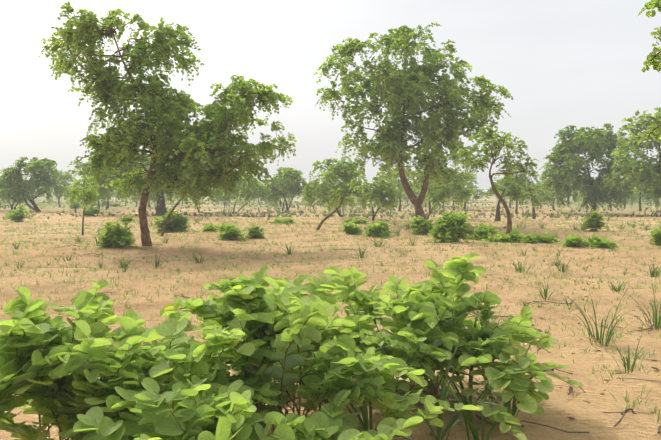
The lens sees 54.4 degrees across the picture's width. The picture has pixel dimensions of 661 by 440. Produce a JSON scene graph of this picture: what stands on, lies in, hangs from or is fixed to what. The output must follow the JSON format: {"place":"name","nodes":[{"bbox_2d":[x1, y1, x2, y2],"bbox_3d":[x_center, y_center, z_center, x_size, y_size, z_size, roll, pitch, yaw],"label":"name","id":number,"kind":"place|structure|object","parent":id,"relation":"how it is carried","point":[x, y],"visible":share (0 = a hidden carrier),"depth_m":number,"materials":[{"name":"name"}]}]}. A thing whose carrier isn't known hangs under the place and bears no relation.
{"place":"outdoors","nodes":[
{"label":"outdoors","id":0,"kind":"place"},
{"bbox_2d":[0,194,660,439],"bbox_3d":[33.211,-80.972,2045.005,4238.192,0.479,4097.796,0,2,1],"label":"ground","id":1,"kind":"structure","parent":0,"point":[590,416],"depth_m":12.67,"materials":[{"name":"beige sand"}]},
{"bbox_2d":[9,193,21,209],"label":"tree","id":2,"kind":"object","parent":1,"relation":"on","point":[14,201],"visible":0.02,"depth_m":59.17,"materials":[{"name":"green plant"}]},
{"bbox_2d":[0,186,37,209],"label":"tree","id":3,"kind":"object","parent":1,"relation":"on","point":[17,194],"visible":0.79,"depth_m":55.36,"materials":[{"name":"green plant"}]},
{"bbox_2d":[16,196,30,206],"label":"tree","id":4,"kind":"object","parent":1,"relation":"on","point":[22,201],"visible":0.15,"depth_m":65.14,"materials":[{"name":"green plant"}]},
{"bbox_2d":[0,156,67,211],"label":"tree","id":5,"kind":"object","parent":1,"relation":"on","point":[35,168],"visible":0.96,"depth_m":55.67,"materials":[{"name":"green plant"}]},
{"bbox_2d":[37,170,81,206],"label":"tree","id":6,"kind":"object","parent":1,"relation":"on","point":[63,177],"visible":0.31,"depth_m":74.35,"materials":[{"name":"green plant"}]},
{"bbox_2d":[62,186,83,212],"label":"tree","id":7,"kind":"object","parent":1,"relation":"on","point":[68,194],"visible":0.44,"depth_m":54.47,"materials":[{"name":"green plant"}]},
{"bbox_2d":[66,175,98,234],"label":"tree sapling","id":8,"kind":"object","parent":1,"relation":"on","point":[86,193],"visible":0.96,"depth_m":25.35,"materials":[{"name":"green plant"}]},
{"bbox_2d":[81,179,113,209],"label":"tree","id":9,"kind":"object","parent":1,"relation":"on","point":[100,197],"visible":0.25,"depth_m":55.56,"materials":[{"name":"green plant"}]},
{"bbox_2d":[128,186,165,207],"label":"tree","id":10,"kind":"object","parent":1,"relation":"on","point":[136,199],"visible":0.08,"depth_m":73.52,"materials":[{"name":"green plant"}]},
{"bbox_2d":[136,190,176,209],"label":"tree","id":11,"kind":"object","parent":1,"relation":"on","point":[154,200],"visible":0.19,"depth_m":59.74,"materials":[{"name":"green plant"}]},
{"bbox_2d":[67,122,262,215],"bbox_3d":[-12.078,-3.890,47.614,14.831,7.231,8.372,0,2,1],"label":"tree","id":12,"kind":"object","parent":1,"relation":"on","point":[161,206],"visible":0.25,"depth_m":47.00,"materials":[{"name":"green plant"}]},
{"bbox_2d":[39,1,296,245],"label":"tree","id":13,"kind":"object","parent":1,"relation":"on","point":[177,151],"visible":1,"depth_m":18.45,"materials":[{"name":"green plant"}]},
{"bbox_2d":[161,180,223,235],"bbox_3d":[-4.856,-0.642,23.543,2.806,2.594,1.170,0,2,1],"label":"tree","id":14,"kind":"object","parent":1,"relation":"on","point":[166,220],"visible":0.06,"depth_m":23.56,"materials":[{"name":"brown plant"}]},
{"bbox_2d":[178,192,217,211],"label":"tree","id":15,"kind":"object","parent":1,"relation":"on","point":[216,197],"visible":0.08,"depth_m":56.34,"materials":[{"name":"green plant"}]},
{"bbox_2d":[215,189,234,207],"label":"tree","id":16,"kind":"object","parent":1,"relation":"on","point":[228,199],"visible":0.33,"depth_m":75.84,"materials":[{"name":"green plant"}]},
{"bbox_2d":[211,174,270,212],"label":"tree","id":17,"kind":"object","parent":1,"relation":"on","point":[262,191],"visible":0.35,"depth_m":52.98,"materials":[{"name":"green plant"}]},
{"bbox_2d":[263,178,299,206],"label":"tree","id":18,"kind":"object","parent":1,"relation":"on","point":[281,192],"visible":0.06,"depth_m":76.30,"materials":[{"name":"green plant"}]},
{"bbox_2d":[259,167,311,211],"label":"tree","id":19,"kind":"object","parent":1,"relation":"on","point":[291,185],"visible":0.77,"depth_m":55.77,"materials":[{"name":"green plant"}]},
{"bbox_2d":[270,176,301,210],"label":"tree","id":20,"kind":"object","parent":1,"relation":"on","point":[299,191],"visible":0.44,"depth_m":56.33,"materials":[{"name":"green plant"}]},
{"bbox_2d":[0,252,588,439],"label":"shrub","id":21,"kind":"object","parent":1,"relation":"on","point":[181,386],"visible":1,"depth_m":3.61,"materials":[{"name":"leaf"},{"name":"twig"}]},
{"bbox_2d":[318,166,338,208],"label":"tree","id":22,"kind":"object","parent":1,"relation":"on","point":[329,181],"visible":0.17,"depth_m":65.86,"materials":[{"name":"green plant"}]},
{"bbox_2d":[0,199,660,437],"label":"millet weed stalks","id":23,"kind":"object","parent":1,"relation":"on","point":[124,265],"visible":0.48,"depth_m":16.14,"materials":[{"name":"green plant"}]},
{"bbox_2d":[4,202,660,248],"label":"bushes","id":24,"kind":"object","parent":1,"relation":"on","point":[450,228],"depth_m":21.36,"materials":[{"name":"green plant"}]},
{"bbox_2d":[300,156,367,216],"bbox_3d":[0.252,-2.117,42.158,4.597,4.053,3.810,0,2,1],"label":"tree","id":25,"kind":"object","parent":1,"relation":"on","point":[316,191],"visible":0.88,"depth_m":41.81,"materials":[{"name":"green plant"}]},
{"bbox_2d":[316,188,359,229],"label":"leaning tree","id":26,"kind":"object","parent":1,"relation":"on","point":[349,199],"visible":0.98,"depth_m":26.76,"materials":[{"name":"green plant"}]},
{"bbox_2d":[335,175,351,211],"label":"tree","id":27,"kind":"object","parent":1,"relation":"on","point":[338,187],"visible":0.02,"depth_m":59.75,"materials":[{"name":"green plant"}]},
{"bbox_2d":[64,241,660,439],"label":"fallen twigs","id":28,"kind":"object","parent":1,"relation":"on","point":[623,413],"visible":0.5,"depth_m":4.90,"materials":[{"name":"brown wood"}]},
{"bbox_2d":[347,174,399,220],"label":"tree","id":29,"kind":"object","parent":1,"relation":"on","point":[375,193],"visible":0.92,"depth_m":37.49,"materials":[{"name":"green plant"}]},
{"bbox_2d":[379,165,418,210],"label":"tree","id":30,"kind":"object","parent":1,"relation":"on","point":[400,188],"visible":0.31,"depth_m":62.03,"materials":[{"name":"green plant"}]},
{"bbox_2d":[402,183,419,205],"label":"tree","id":31,"kind":"object","parent":1,"relation":"on","point":[404,197],"visible":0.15,"depth_m":87.16,"materials":[{"name":"green plant"}]},
{"bbox_2d":[314,22,512,220],"bbox_3d":[3.877,-4.527,30.295,9.249,9.455,5.361,0,2,1],"label":"tree","id":32,"kind":"object","parent":1,"relation":"on","point":[399,92],"visible":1,"depth_m":29.72,"materials":[{"name":"green plant"}]},
{"bbox_2d":[409,170,441,211],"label":"tree","id":33,"kind":"object","parent":1,"relation":"on","point":[429,187],"visible":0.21,"depth_m":53.54,"materials":[{"name":"green plant"}]},
{"bbox_2d":[412,169,475,218],"bbox_3d":[7.026,-1.803,39.853,3.195,3.662,3.024,2,3,44],"label":"tree","id":34,"kind":"object","parent":1,"relation":"on","point":[443,195],"visible":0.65,"depth_m":39.44,"materials":[{"name":"green plant"}]},
{"bbox_2d":[445,179,466,209],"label":"tree","id":35,"kind":"object","parent":1,"relation":"on","point":[453,191],"visible":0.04,"depth_m":61.08,"materials":[{"name":"green plant"}]},
{"bbox_2d":[452,171,486,209],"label":"tree","id":36,"kind":"object","parent":1,"relation":"on","point":[470,185],"visible":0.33,"depth_m":61.56,"materials":[{"name":"green plant"}]},
{"bbox_2d":[487,177,503,207],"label":"tree","id":37,"kind":"object","parent":1,"relation":"on","point":[491,194],"visible":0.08,"depth_m":80.44,"materials":[{"name":"green plant"}]},
{"bbox_2d":[453,126,542,233],"bbox_3d":[5.791,-1.321,22.626,2.885,3.965,2.330,0,2,1],"label":"tree","id":38,"kind":"object","parent":1,"relation":"on","point":[496,146],"visible":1,"depth_m":22.47,"materials":[{"name":"green plant"}]},
{"bbox_2d":[492,174,515,207],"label":"tree","id":39,"kind":"object","parent":1,"relation":"on","point":[500,187],"visible":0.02,"depth_m":74.84,"materials":[{"name":"green plant"}]},
{"bbox_2d":[484,176,542,220],"bbox_3d":[10.926,-1.250,38.241,3.327,2.779,2.437,0,2,1],"label":"tree","id":40,"kind":"object","parent":1,"relation":"on","point":[513,193],"visible":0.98,"depth_m":37.98,"materials":[{"name":"green plant"}]},
{"bbox_2d":[498,164,535,212],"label":"tree","id":41,"kind":"object","parent":1,"relation":"on","point":[517,180],"visible":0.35,"depth_m":53.10,"materials":[{"name":"green plant"}]},
{"bbox_2d":[522,178,552,218],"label":"tree","id":42,"kind":"object","parent":1,"relation":"on","point":[533,209],"visible":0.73,"depth_m":43.24,"materials":[{"name":"plant"}]},
{"bbox_2d":[525,183,554,207],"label":"tree","id":43,"kind":"object","parent":1,"relation":"on","point":[543,188],"visible":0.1,"depth_m":69.12,"materials":[{"name":"green plant"}]},
{"bbox_2d":[535,184,548,208],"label":"tree","id":44,"kind":"object","parent":1,"relation":"on","point":[541,185],"visible":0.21,"depth_m":69.32,"materials":[{"name":"green plant"}]},
{"bbox_2d":[532,177,581,209],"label":"tree","id":45,"kind":"object","parent":1,"relation":"on","point":[543,198],"visible":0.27,"depth_m":59.61,"materials":[{"name":"green plant"}]},
{"bbox_2d":[577,177,606,206],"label":"tree","id":46,"kind":"object","parent":1,"relation":"on","point":[579,195],"visible":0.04,"depth_m":55.49,"materials":[{"name":"green plant"}]},
{"bbox_2d":[538,123,646,213],"bbox_3d":[20.670,-3.968,50.781,8.139,7.237,6.811,0,2,1],"label":"round tree","id":47,"kind":"object","parent":1,"relation":"on","point":[596,143],"visible":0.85,"depth_m":50.12,"materials":[{"name":"green plant"}]},
{"bbox_2d":[613,181,642,208],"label":"tree","id":48,"kind":"object","parent":1,"relation":"on","point":[635,193],"visible":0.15,"depth_m":68.49,"materials":[{"name":"green plant"}]},
{"bbox_2d":[600,107,660,215],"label":"tree","id":49,"kind":"object","parent":1,"relation":"on","point":[650,172],"visible":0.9,"depth_m":44.77,"materials":[{"name":"green plant"}]},
{"bbox_2d":[623,192,642,205],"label":"tree","id":50,"kind":"object","parent":1,"relation":"on","point":[630,199],"visible":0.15,"depth_m":86.65,"materials":[{"name":"green plant"}]},
{"bbox_2d":[621,162,653,210],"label":"tree","id":51,"kind":"object","parent":1,"relation":"on","point":[640,208],"visible":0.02,"depth_m":58.84,"materials":[{"name":"green plant"}]},
{"bbox_2d":[641,188,653,205],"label":"tree","id":52,"kind":"object","parent":1,"relation":"on","point":[644,198],"visible":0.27,"depth_m":89.97,"materials":[{"name":"green plant"}]},
{"bbox_2d":[0,0,660,193],"label":"sky","id":53,"kind":"structure","parent":0,"point":[562,63],"materials":[{"name":"white"}]},
{"bbox_2d":[634,0,660,144],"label":"overhanging tree branches","id":54,"kind":"object","parent":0,"point":[653,57],"visible":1,"depth_m":8.25,"materials":[{"name":"green plant"}]}
]}

